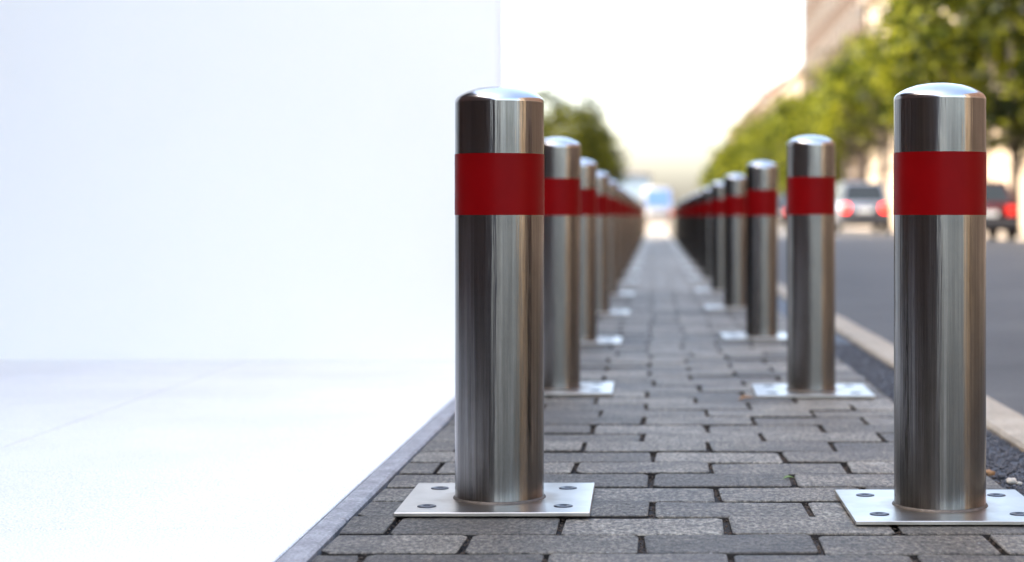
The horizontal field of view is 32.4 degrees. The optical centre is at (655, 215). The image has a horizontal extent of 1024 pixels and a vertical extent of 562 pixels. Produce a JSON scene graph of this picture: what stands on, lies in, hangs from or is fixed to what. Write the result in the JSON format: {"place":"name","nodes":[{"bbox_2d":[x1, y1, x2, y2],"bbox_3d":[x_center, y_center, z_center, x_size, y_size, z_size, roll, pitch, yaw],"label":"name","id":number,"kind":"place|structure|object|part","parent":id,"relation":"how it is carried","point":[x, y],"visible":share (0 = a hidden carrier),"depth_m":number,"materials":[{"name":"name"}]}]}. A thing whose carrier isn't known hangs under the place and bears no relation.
{"place":"outdoors","nodes":[
{"label":"outdoors","id":0,"kind":"place"},
{"bbox_2d":[0,361,454,561],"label":"forecourt","id":1,"kind":"structure","parent":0,"point":[204,461],"depth_m":5.18,"materials":[{"name":"white concrete"}]},
{"bbox_2d":[0,0,502,361],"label":"white wall","id":2,"kind":"structure","parent":1,"relation":"on","point":[227,180],"depth_m":8.40,"materials":[{"name":"white paint"}]},
{"bbox_2d":[611,171,651,201],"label":"tower block","id":3,"kind":"structure","parent":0,"point":[637,184],"depth_m":330.00,"materials":[{"name":"stone"}]},
{"bbox_2d":[643,205,643,239],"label":"bollard","id":4,"kind":"object","parent":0,"point":[643,222],"visible":0.17,"depth_m":48.82,"materials":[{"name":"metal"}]},
{"bbox_2d":[644,206,644,236],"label":"bollard","id":5,"kind":"object","parent":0,"point":[644,221],"visible":0.17,"depth_m":54.91,"materials":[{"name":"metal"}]},
{"bbox_2d":[503,0,801,203],"label":"sky","id":6,"kind":"structure","parent":0,"point":[672,73],"materials":[{"name":"white"}]},
{"bbox_2d":[646,222,669,233],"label":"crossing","id":7,"kind":"object","parent":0,"point":[657,227],"depth_m":94.14,"materials":[{"name":"white paint"}]},
{"bbox_2d":[529,84,612,160],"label":"street tree","id":8,"kind":"object","parent":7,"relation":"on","point":[585,144],"visible":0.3,"depth_m":91.40,"materials":[{"name":"green plant"}]},
{"bbox_2d":[544,79,617,171],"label":"street tree","id":9,"kind":"object","parent":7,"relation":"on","point":[595,115],"visible":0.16,"depth_m":111.75,"materials":[{"name":"green plant"}]},
{"bbox_2d":[563,108,626,185],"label":"street tree","id":10,"kind":"object","parent":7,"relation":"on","point":[605,156],"visible":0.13,"depth_m":135.34,"materials":[{"name":"green plant"}]},
{"bbox_2d":[564,115,632,183],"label":"street tree","id":11,"kind":"object","parent":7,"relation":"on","point":[614,155],"visible":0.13,"depth_m":165.24,"materials":[{"name":"green plant"}]},
{"bbox_2d":[603,144,636,185],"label":"street tree","id":12,"kind":"object","parent":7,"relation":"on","point":[623,166],"visible":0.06,"depth_m":199.91,"materials":[{"name":"green plant"}]},
{"bbox_2d":[640,187,675,225],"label":"white van","id":13,"kind":"object","parent":7,"relation":"on","point":[657,202],"visible":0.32,"depth_m":117.44,"materials":[{"name":"paint"}]},
{"bbox_2d":[311,234,1023,561],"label":"pavement","id":14,"kind":"structure","parent":0,"point":[672,448],"depth_m":4.84,"materials":[{"name":"grey brick"}]},
{"bbox_2d":[394,86,594,516],"bbox_3d":[-0.377,0.190,4.240,0.450,1.004,0.450,0,0,-1],"label":"bollard","id":15,"kind":"object","parent":14,"relation":"on","point":[499,301],"visible":1,"depth_m":4.15,"materials":[{"name":"metal"}]},
{"bbox_2d":[544,137,613,394],"bbox_3d":[-0.392,0.191,6.950,0.450,1.002,0.450,0,0,0],"label":"bollard","id":16,"kind":"object","parent":14,"relation":"on","point":[562,212],"visible":0.69,"depth_m":6.86,"materials":[{"name":"metal"}]},
{"bbox_2d":[580,159,621,343],"bbox_3d":[-0.410,0.190,9.600,0.450,1.002,0.450,0,0,0],"label":"bollard","id":17,"kind":"object","parent":14,"relation":"on","point":[588,302],"visible":0.5,"depth_m":9.52,"materials":[{"name":"metal"}]},
{"bbox_2d":[597,171,629,314],"bbox_3d":[-0.410,0.190,12.400,0.450,1.003,0.450,0,0,1],"label":"bollard","id":18,"kind":"object","parent":14,"relation":"on","point":[603,243],"visible":0.61,"depth_m":12.32,"materials":[{"name":"metal"}]},
{"bbox_2d":[610,180,633,295],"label":"bollard","id":19,"kind":"object","parent":14,"relation":"on","point":[614,238],"visible":0.42,"depth_m":15.23,"materials":[{"name":"metal"}]},
{"bbox_2d":[618,186,637,281],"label":"bollard","id":20,"kind":"object","parent":14,"relation":"on","point":[621,208],"visible":0.41,"depth_m":18.28,"materials":[{"name":"metal"}]},
{"bbox_2d":[624,190,639,271],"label":"bollard","id":21,"kind":"object","parent":14,"relation":"on","point":[626,236],"visible":0.34,"depth_m":21.34,"materials":[{"name":"metal"}]},
{"bbox_2d":[629,194,641,264],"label":"bollard","id":22,"kind":"object","parent":14,"relation":"on","point":[630,229],"visible":0.26,"depth_m":24.39,"materials":[{"name":"metal"}]},
{"bbox_2d":[632,196,643,259],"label":"bollard","id":23,"kind":"object","parent":14,"relation":"on","point":[633,228],"visible":0.27,"depth_m":27.45,"materials":[{"name":"metal"}]},
{"bbox_2d":[635,198,644,254],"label":"bollard","id":24,"kind":"object","parent":14,"relation":"on","point":[636,228],"visible":0.21,"depth_m":30.51,"materials":[{"name":"metal"}]},
{"bbox_2d":[637,200,645,251],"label":"bollard","id":25,"kind":"object","parent":14,"relation":"on","point":[637,229],"visible":0.15,"depth_m":33.55,"materials":[{"name":"metal"}]},
{"bbox_2d":[638,201,645,248],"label":"bollard","id":26,"kind":"object","parent":14,"relation":"on","point":[639,226],"visible":0.28,"depth_m":36.59,"materials":[{"name":"metal"}]},
{"bbox_2d":[640,203,646,245],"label":"bollard","id":27,"kind":"object","parent":14,"relation":"on","point":[640,227],"visible":0.2,"depth_m":39.66,"materials":[{"name":"metal"}]},
{"bbox_2d":[641,203,647,243],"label":"bollard","id":28,"kind":"object","parent":14,"relation":"on","point":[641,226],"visible":0.18,"depth_m":42.71,"materials":[{"name":"metal"}]},
{"bbox_2d":[642,204,647,241],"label":"bollard","id":29,"kind":"object","parent":14,"relation":"on","point":[642,225],"visible":0.2,"depth_m":45.76,"materials":[{"name":"metal"}]},
{"bbox_2d":[668,205,673,239],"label":"bollard","id":30,"kind":"object","parent":14,"relation":"on","point":[673,224],"visible":0.15,"depth_m":49.61,"materials":[{"name":"metal"}]},
{"bbox_2d":[674,204,675,240],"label":"bollard","id":31,"kind":"object","parent":14,"relation":"on","point":[675,222],"visible":0.23,"depth_m":46.55,"materials":[{"name":"metal"}]},
{"bbox_2d":[673,201,680,247],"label":"bollard","id":32,"kind":"object","parent":14,"relation":"on","point":[679,226],"visible":0.28,"depth_m":37.38,"materials":[{"name":"metal"}]},
{"bbox_2d":[677,202,678,244],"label":"bollard","id":33,"kind":"object","parent":14,"relation":"on","point":[678,223],"visible":0.25,"depth_m":40.46,"materials":[{"name":"metal"}]},
{"bbox_2d":[674,200,683,250],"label":"bollard","id":34,"kind":"object","parent":14,"relation":"on","point":[682,225],"visible":0.34,"depth_m":34.34,"materials":[{"name":"metal"}]},
{"bbox_2d":[676,198,686,253],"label":"bollard","id":35,"kind":"object","parent":14,"relation":"on","point":[685,226],"visible":0.3,"depth_m":31.28,"materials":[{"name":"metal"}]},
{"bbox_2d":[678,196,690,257],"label":"bollard","id":36,"kind":"object","parent":14,"relation":"on","point":[689,227],"visible":0.39,"depth_m":28.23,"materials":[{"name":"metal"}]},
{"bbox_2d":[681,194,695,263],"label":"bollard","id":37,"kind":"object","parent":14,"relation":"on","point":[693,221],"visible":0.44,"depth_m":25.18,"materials":[{"name":"metal"}]},
{"bbox_2d":[685,191,701,269],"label":"bollard","id":38,"kind":"object","parent":14,"relation":"on","point":[698,241],"visible":0.5,"depth_m":22.13,"materials":[{"name":"metal"}]},
{"bbox_2d":[689,187,710,278],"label":"bollard","id":39,"kind":"object","parent":14,"relation":"on","point":[706,259],"visible":0.59,"depth_m":19.07,"materials":[{"name":"metal"}]},
{"bbox_2d":[696,181,723,291],"bbox_3d":[0.600,0.189,16.100,0.450,1.006,0.450,0,0,0],"label":"bollard","id":40,"kind":"object","parent":14,"relation":"on","point":[717,229],"visible":0.66,"depth_m":16.02,"materials":[{"name":"metal"}]},
{"bbox_2d":[704,174,745,308],"bbox_3d":[0.602,0.191,13.100,0.450,1.002,0.450,0,0,0],"label":"bollard","id":41,"kind":"object","parent":14,"relation":"on","point":[734,241],"visible":0.84,"depth_m":13.02,"materials":[{"name":"metal"}]},
{"bbox_2d":[737,395,755,400],"bbox_3d":[0.345,0.685,6.550,0.075,0.017,0.039,0,0,-6],"label":"fallen leaf","id":42,"kind":"object","parent":14,"relation":"on","point":[744,397],"visible":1,"depth_m":6.55,"materials":[{"name":"brown plant"}]},
{"bbox_2d":[720,161,786,339],"bbox_3d":[0.606,0.191,9.950,0.450,1.001,0.450,0,0,0],"label":"bollard","id":43,"kind":"object","parent":14,"relation":"on","point":[761,250],"visible":0.88,"depth_m":9.87,"materials":[{"name":"metal"}]},
{"bbox_2d":[751,135,874,397],"bbox_3d":[0.612,0.189,6.860,0.450,1.006,0.450,0,0,1],"label":"bollard","id":44,"kind":"object","parent":14,"relation":"on","point":[810,266],"visible":1,"depth_m":6.78,"materials":[{"name":"metal"}]},
{"bbox_2d":[835,83,1023,524],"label":"bollard","id":45,"kind":"object","parent":14,"relation":"on","point":[939,183],"visible":1,"depth_m":4.04,"materials":[{"name":"metal"}]},
{"bbox_2d":[671,206,671,236],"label":"bollard","id":46,"kind":"object","parent":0,"point":[671,221],"visible":0.27,"depth_m":55.71,"materials":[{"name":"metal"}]},
{"bbox_2d":[672,206,672,237],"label":"bollard","id":47,"kind":"object","parent":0,"point":[672,221],"visible":0.24,"depth_m":52.66,"materials":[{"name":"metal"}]},
{"bbox_2d":[676,204,676,242],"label":"bollard","id":48,"kind":"object","parent":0,"point":[676,223],"visible":0.17,"depth_m":43.50,"materials":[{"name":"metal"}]},
{"bbox_2d":[761,64,801,193],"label":"building","id":49,"kind":"structure","parent":0,"point":[790,83],"depth_m":192.45,"materials":[{"name":"beige paint"}]},
{"bbox_2d":[797,80,798,96],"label":"window","id":50,"kind":"structure","parent":49,"relation":"in","point":[797,80],"depth_m":181.83,"materials":[{"name":"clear glass"}]},
{"bbox_2d":[802,0,866,190],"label":"tall house","id":51,"kind":"structure","parent":0,"point":[827,24],"depth_m":148.50,"materials":[{"name":"beige stone"}]},
{"bbox_2d":[808,52,809,70],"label":"window","id":52,"kind":"structure","parent":51,"relation":"in","point":[809,52],"depth_m":167.27,"materials":[{"name":"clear glass"}]},
{"bbox_2d":[808,18,809,38],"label":"window","id":53,"kind":"structure","parent":51,"relation":"in","point":[809,18],"depth_m":167.37,"materials":[{"name":"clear glass"}]},
{"bbox_2d":[811,48,813,69],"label":"window","id":54,"kind":"structure","parent":51,"relation":"in","point":[812,48],"depth_m":163.99,"materials":[{"name":"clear glass"}]},
{"bbox_2d":[811,13,813,34],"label":"window","id":55,"kind":"structure","parent":51,"relation":"in","point":[813,13],"depth_m":163.47,"materials":[{"name":"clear glass"}]},
{"bbox_2d":[815,44,816,65],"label":"window","id":56,"kind":"structure","parent":51,"relation":"in","point":[816,44],"depth_m":160.25,"materials":[{"name":"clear glass"}]},
{"bbox_2d":[815,8,816,30],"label":"window","id":57,"kind":"structure","parent":51,"relation":"in","point":[816,8],"depth_m":160.23,"materials":[{"name":"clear glass"}]},
{"bbox_2d":[819,40,820,62],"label":"window","id":58,"kind":"structure","parent":51,"relation":"in","point":[820,40],"depth_m":156.10,"materials":[{"name":"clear glass"}]},
{"bbox_2d":[819,3,820,25],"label":"window","id":59,"kind":"structure","parent":51,"relation":"in","point":[820,3],"depth_m":156.10,"materials":[{"name":"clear glass"}]},
{"bbox_2d":[823,36,824,58],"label":"window","id":60,"kind":"structure","parent":51,"relation":"in","point":[824,36],"depth_m":152.67,"materials":[{"name":"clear glass"}]},
{"bbox_2d":[823,0,824,21],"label":"window","id":61,"kind":"structure","parent":51,"relation":"in","point":[823,0],"depth_m":152.67,"materials":[{"name":"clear glass"}]},
{"bbox_2d":[827,31,829,54],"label":"window","id":62,"kind":"structure","parent":51,"relation":"in","point":[828,31],"depth_m":148.55,"materials":[{"name":"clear glass"}]},
{"bbox_2d":[827,0,829,16],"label":"window","id":63,"kind":"structure","parent":51,"relation":"in","point":[828,0],"depth_m":148.62,"materials":[{"name":"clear glass"}]},
{"bbox_2d":[831,26,833,50],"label":"window","id":64,"kind":"structure","parent":51,"relation":"in","point":[832,49],"depth_m":145.18,"materials":[{"name":"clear glass"}]},
{"bbox_2d":[836,21,838,45],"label":"window","id":65,"kind":"structure","parent":51,"relation":"in","point":[838,21],"depth_m":140.82,"materials":[{"name":"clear glass"}]},
{"bbox_2d":[842,15,843,37],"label":"window","id":66,"kind":"structure","parent":51,"relation":"in","point":[843,15],"depth_m":136.92,"materials":[{"name":"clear glass"}]},
{"bbox_2d":[846,10,849,36],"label":"window","id":67,"kind":"structure","parent":51,"relation":"in","point":[848,12],"depth_m":133.72,"materials":[{"name":"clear glass"}]},
{"bbox_2d":[852,4,854,30],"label":"window","id":68,"kind":"structure","parent":51,"relation":"in","point":[854,4],"depth_m":129.70,"materials":[{"name":"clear glass"}]},
{"bbox_2d":[858,0,861,25],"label":"window","id":69,"kind":"structure","parent":51,"relation":"in","point":[860,23],"depth_m":126.51,"materials":[{"name":"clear glass"}]},
{"bbox_2d":[668,222,1023,415],"bbox_3d":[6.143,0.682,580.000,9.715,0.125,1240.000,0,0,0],"label":"road","id":70,"kind":"structure","parent":0,"point":[864,279],"depth_m":15.25,"materials":[{"name":"grey asphalt"}]},
{"bbox_2d":[778,196,786,227],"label":"car","id":71,"kind":"object","parent":70,"relation":"on","point":[782,209],"visible":0.14,"depth_m":86.15,"materials":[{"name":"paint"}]},
{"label":"rear window","id":72,"kind":"part","parent":71,"relation":"part of","materials":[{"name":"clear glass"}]},
{"bbox_2d":[835,182,891,232],"bbox_3d":[7.200,-0.263,62.285,2.320,1.780,4.710,0,0,0],"label":"silver car","id":73,"kind":"object","parent":70,"relation":"on","point":[862,204],"visible":0.73,"depth_m":60.16,"materials":[{"name":"paint"}]},
{"bbox_3d":[6.448,-0.767,61.622,0.159,0.624,0.919,0,0,0],"label":"side window","id":74,"kind":"part","parent":73,"relation":"part of","materials":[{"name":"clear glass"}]},
{"bbox_3d":[6.448,-0.773,60.706,0.159,0.619,0.739,0,0,0],"label":"side window","id":75,"kind":"part","parent":73,"relation":"part of","materials":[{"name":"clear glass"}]},
{"bbox_3d":[7.200,-0.777,60.272,1.470,0.614,0.279,0,0,0],"label":"rear window","id":76,"kind":"part","parent":73,"relation":"part of","materials":[{"name":"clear glass"}]},
{"bbox_2d":[986,181,1018,239],"bbox_3d":[8.950,-0.135,49.185,2.200,1.620,4.510,0,0,0],"label":"dark red car","id":77,"kind":"object","parent":70,"relation":"on","point":[1002,211],"visible":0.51,"depth_m":47.15,"materials":[{"name":"paint"}]},
{"bbox_3d":[8.950,-0.609,47.436,1.378,0.548,0.566,0,0,0],"label":"rear window","id":78,"kind":"part","parent":77,"relation":"part of","materials":[{"name":"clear glass"}]},
{"bbox_2d":[778,223,1023,239],"bbox_3d":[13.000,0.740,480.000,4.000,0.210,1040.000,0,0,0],"label":"pavement","id":79,"kind":"structure","parent":0,"point":[1001,234],"depth_m":80.73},
{"bbox_2d":[692,160,714,190],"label":"street tree","id":80,"kind":"object","parent":79,"relation":"on","point":[701,176],"visible":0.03,"depth_m":329.85,"materials":[{"name":"green plant"}]},
{"bbox_2d":[700,155,717,188],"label":"street tree","id":81,"kind":"object","parent":79,"relation":"on","point":[704,175],"visible":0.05,"depth_m":304.73,"materials":[{"name":"green plant"}]},
{"bbox_2d":[698,146,724,187],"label":"street tree","id":82,"kind":"object","parent":79,"relation":"on","point":[706,183],"visible":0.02,"depth_m":283.44,"materials":[{"name":"green plant"}]},
{"bbox_2d":[701,137,733,181],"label":"street tree","id":83,"kind":"object","parent":79,"relation":"on","point":[715,150],"visible":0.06,"depth_m":264.34,"materials":[{"name":"green plant"}]},
{"bbox_2d":[706,131,740,180],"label":"street tree","id":84,"kind":"object","parent":79,"relation":"on","point":[719,165],"visible":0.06,"depth_m":245.32,"materials":[{"name":"green plant"}]},
{"bbox_2d":[717,134,742,180],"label":"street tree","id":85,"kind":"object","parent":79,"relation":"on","point":[730,150],"visible":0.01,"depth_m":228.56,"materials":[{"name":"green plant"}]},
{"bbox_2d":[713,117,760,181],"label":"street tree","id":86,"kind":"object","parent":79,"relation":"on","point":[726,157],"visible":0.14,"depth_m":212.88,"materials":[{"name":"green plant"}]},
{"bbox_2d":[732,108,767,175],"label":"street tree","id":87,"kind":"object","parent":79,"relation":"on","point":[743,129],"visible":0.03,"depth_m":198.25,"materials":[{"name":"green plant"}]},
{"bbox_2d":[727,103,780,192],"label":"street tree","id":88,"kind":"object","parent":79,"relation":"on","point":[751,128],"visible":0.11,"depth_m":183.31,"materials":[{"name":"green plant"}]},
{"bbox_2d":[744,119,786,195],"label":"street tree","id":89,"kind":"object","parent":79,"relation":"on","point":[755,141],"visible":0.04,"depth_m":169.98,"materials":[{"name":"green plant"}]},
{"bbox_2d":[739,92,792,195],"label":"street tree","id":90,"kind":"object","parent":79,"relation":"on","point":[781,189],"visible":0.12,"depth_m":156.83,"materials":[{"name":"green plant"}]},
{"bbox_2d":[750,89,824,190],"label":"street tree","id":91,"kind":"object","parent":79,"relation":"on","point":[772,143],"visible":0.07,"depth_m":144.49,"materials":[{"name":"green plant"}]},
{"bbox_2d":[748,84,850,187],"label":"street tree","id":92,"kind":"object","parent":79,"relation":"on","point":[784,116],"visible":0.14,"depth_m":134.69,"materials":[{"name":"green plant"}]},
{"bbox_2d":[768,88,862,166],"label":"street tree","id":93,"kind":"object","parent":79,"relation":"on","point":[789,129],"visible":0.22,"depth_m":123.57,"materials":[{"name":"green plant"}]},
{"bbox_2d":[792,55,889,181],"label":"street tree","id":94,"kind":"object","parent":79,"relation":"on","point":[849,154],"visible":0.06,"depth_m":112.89,"materials":[{"name":"green plant"}]},
{"bbox_2d":[796,60,898,181],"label":"street tree","id":95,"kind":"object","parent":79,"relation":"on","point":[849,131],"visible":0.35,"depth_m":101.64,"materials":[{"name":"green plant"}]},
{"bbox_2d":[804,27,906,227],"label":"street tree","id":96,"kind":"object","parent":79,"relation":"on","point":[858,100],"visible":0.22,"depth_m":90.86,"materials":[{"name":"green plant"}]},
{"bbox_2d":[821,9,985,134],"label":"street tree","id":97,"kind":"object","parent":79,"relation":"on","point":[874,39],"visible":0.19,"depth_m":79.23,"materials":[{"name":"green plant"}]},
{"bbox_2d":[858,0,1023,105],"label":"street tree","id":98,"kind":"object","parent":79,"relation":"on","point":[901,28],"visible":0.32,"depth_m":67.68,"materials":[{"name":"green plant"}]},
{"bbox_2d":[868,0,1023,233],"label":"street tree","id":99,"kind":"object","parent":79,"relation":"on","point":[1013,142],"visible":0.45,"depth_m":58.91,"materials":[{"name":"green plant"}]},
{"bbox_2d":[934,0,1023,131],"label":"street tree","id":100,"kind":"object","parent":79,"relation":"on","point":[969,7],"visible":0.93,"depth_m":46.71,"materials":[{"name":"green plant"}]},
{"bbox_2d":[860,0,1023,230],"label":"cream house","id":101,"kind":"structure","parent":0,"point":[996,171],"depth_m":110.11,"materials":[{"name":"paint"}]},
{"bbox_2d":[869,8,871,34],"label":"window","id":102,"kind":"structure","parent":101,"relation":"in","point":[870,11],"depth_m":121.69,"materials":[{"name":"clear glass"}]},
{"bbox_2d":[874,2,877,32],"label":"window","id":103,"kind":"structure","parent":101,"relation":"in","point":[876,11],"depth_m":118.38,"materials":[{"name":"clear glass"}]},
{"bbox_2d":[886,128,890,155],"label":"window","id":104,"kind":"structure","parent":101,"relation":"in","point":[889,145],"depth_m":111.83,"materials":[{"name":"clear glass"}]},
{"label":"ground","id":105,"kind":"structure","parent":0,"visible":0},
{"bbox_2d":[725,78,786,148],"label":"red roof house","id":106,"kind":"structure","parent":105,"relation":"on","point":[757,102],"depth_m":247.34,"materials":[{"name":"paint"}]},
{"bbox_2d":[778,295,1023,495],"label":"gutter","id":107,"kind":"object","parent":105,"relation":"on","point":[1003,456],"visible":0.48,"depth_m":7.26,"materials":[{"name":"asphalt"}]},
{"bbox_2d":[986,469,994,476],"bbox_3d":[0.914,0.705,4.780,0.034,0.023,0.026,0,0,-31],"label":"pebble","id":108,"kind":"object","parent":107,"relation":"on","point":[989,472],"visible":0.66,"depth_m":4.77,"materials":[{"name":"brown stone"}]},
{"bbox_2d":[997,474,1005,478],"bbox_3d":[0.935,0.705,4.720,0.024,0.014,0.018,0,0,0],"label":"pebble","id":109,"kind":"object","parent":107,"relation":"on","point":[1001,476],"visible":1,"depth_m":4.71,"materials":[{"name":"stone"}]},
{"bbox_2d":[1006,478,1016,484],"bbox_3d":[0.945,0.705,4.639,0.031,0.018,0.025,0,0,0],"label":"pebble","id":110,"kind":"object","parent":107,"relation":"on","point":[1013,481],"visible":1,"depth_m":4.63,"materials":[{"name":"white stone"}]},
{"bbox_2d":[778,283,1023,452],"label":"kerb","id":111,"kind":"structure","parent":105,"relation":"on","point":[1005,423],"depth_m":8.26,"materials":[{"name":"concrete"}]}
]}

